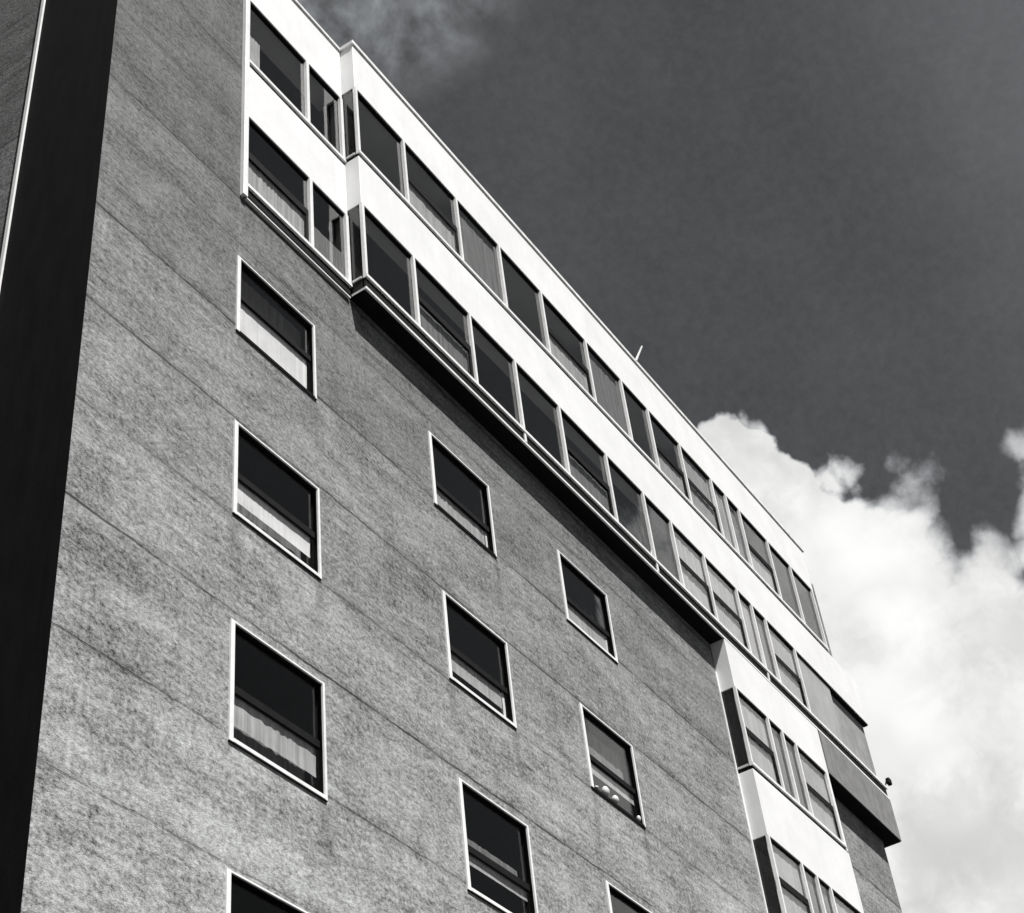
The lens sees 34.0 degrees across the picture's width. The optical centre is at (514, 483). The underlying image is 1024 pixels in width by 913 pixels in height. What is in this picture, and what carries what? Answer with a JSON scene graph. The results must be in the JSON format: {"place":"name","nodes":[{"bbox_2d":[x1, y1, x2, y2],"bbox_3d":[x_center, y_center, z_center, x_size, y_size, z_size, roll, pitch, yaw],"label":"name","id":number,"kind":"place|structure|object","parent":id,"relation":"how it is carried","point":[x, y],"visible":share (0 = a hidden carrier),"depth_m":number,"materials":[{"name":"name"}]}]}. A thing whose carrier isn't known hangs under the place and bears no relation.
{"place":"outdoors","nodes":[
{"label":"outdoors","id":0,"kind":"place"},
{"bbox_2d":[0,0,901,912],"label":"apartment building","id":1,"kind":"structure","parent":0,"point":[390,522],"depth_m":23.16,"materials":[{"name":"concrete"}]},
{"bbox_2d":[224,868,308,912],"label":"window","id":2,"kind":"structure","parent":1,"relation":"in","point":[242,895],"depth_m":17.36,"materials":[{"name":"black glass"}]},
{"bbox_2d":[235,255,316,400],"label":"window","id":3,"kind":"structure","parent":1,"relation":"in","point":[269,322],"depth_m":23.13,"materials":[{"name":"black glass"}]},
{"bbox_2d":[232,420,321,580],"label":"window","id":4,"kind":"structure","parent":1,"relation":"in","point":[270,496],"depth_m":21.21,"materials":[{"name":"glass"}]},
{"bbox_2d":[228,618,327,802],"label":"window","id":5,"kind":"structure","parent":1,"relation":"in","point":[277,716],"depth_m":19.14,"materials":[{"name":"glass"}]},
{"bbox_2d":[343,91,355,162],"bbox_3d":[-2.784,-6.021,28.177,0.193,1.898,0.042,-27,-45,21],"label":"return window","id":6,"kind":"structure","parent":1,"relation":"in","point":[348,97],"depth_m":28.17,"materials":[{"name":"glass"}]},
{"bbox_2d":[349,207,362,287],"bbox_3d":[-2.485,-3.714,26.143,0.193,1.838,0.042,-27,-45,21],"label":"return window","id":7,"kind":"structure","parent":1,"relation":"in","point":[355,236],"depth_m":26.13,"materials":[{"name":"glass"}]},
{"bbox_2d":[428,431,496,558],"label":"window","id":8,"kind":"structure","parent":1,"relation":"in","point":[458,492],"depth_m":26.38,"materials":[{"name":"black glass"}]},
{"bbox_2d":[441,590,516,729],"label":"window","id":9,"kind":"structure","parent":1,"relation":"in","point":[477,657],"depth_m":24.39,"materials":[{"name":"glass"}]},
{"bbox_2d":[457,777,537,912],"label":"window","id":10,"kind":"structure","parent":1,"relation":"in","point":[499,870],"depth_m":22.71,"materials":[{"name":"glass"}]},
{"bbox_2d":[556,549,617,664],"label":"window","id":11,"kind":"structure","parent":1,"relation":"in","point":[586,605],"depth_m":28.78,"materials":[{"name":"glass"}]},
{"bbox_2d":[579,702,645,828],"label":"window","id":12,"kind":"structure","parent":1,"relation":"in","point":[610,758],"depth_m":26.73,"materials":[{"name":"grey glass"}]},
{"bbox_2d":[601,786,609,796],"bbox_3d":[1.389,4.708,25.638,0.130,0.160,0.130,-27,-45,21],"label":"round pot","id":13,"kind":"object","parent":12,"relation":"on","point":[605,790],"visible":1,"depth_m":25.59,"materials":[{"name":"ceramic"}]},
{"bbox_2d":[611,795,618,803],"bbox_3d":[1.548,4.868,25.820,0.120,0.130,0.120,-27,-45,21],"label":"round pot","id":14,"kind":"object","parent":12,"relation":"on","point":[615,798],"visible":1,"depth_m":25.78,"materials":[{"name":"ceramic"}]},
{"bbox_2d":[605,880,651,912],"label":"window","id":15,"kind":"structure","parent":1,"relation":"in","point":[618,901],"depth_m":24.79,"materials":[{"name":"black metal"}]},
{"bbox_2d":[721,689,749,773],"bbox_3d":[4.183,4.678,31.798,0.238,1.838,0.040,-27,-45,21],"label":"return window","id":16,"kind":"structure","parent":1,"relation":"in","point":[733,721],"depth_m":31.79,"materials":[{"name":"glass"}]},
{"bbox_2d":[753,837,781,912],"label":"return window","id":17,"kind":"structure","parent":1,"relation":"in","point":[768,882],"depth_m":29.78,"materials":[{"name":"glass"}]},
{"bbox_2d":[297,0,1023,912],"label":"sky","id":18,"kind":"structure","parent":0,"point":[805,218],"materials":[{"name":"grey"}]}
]}

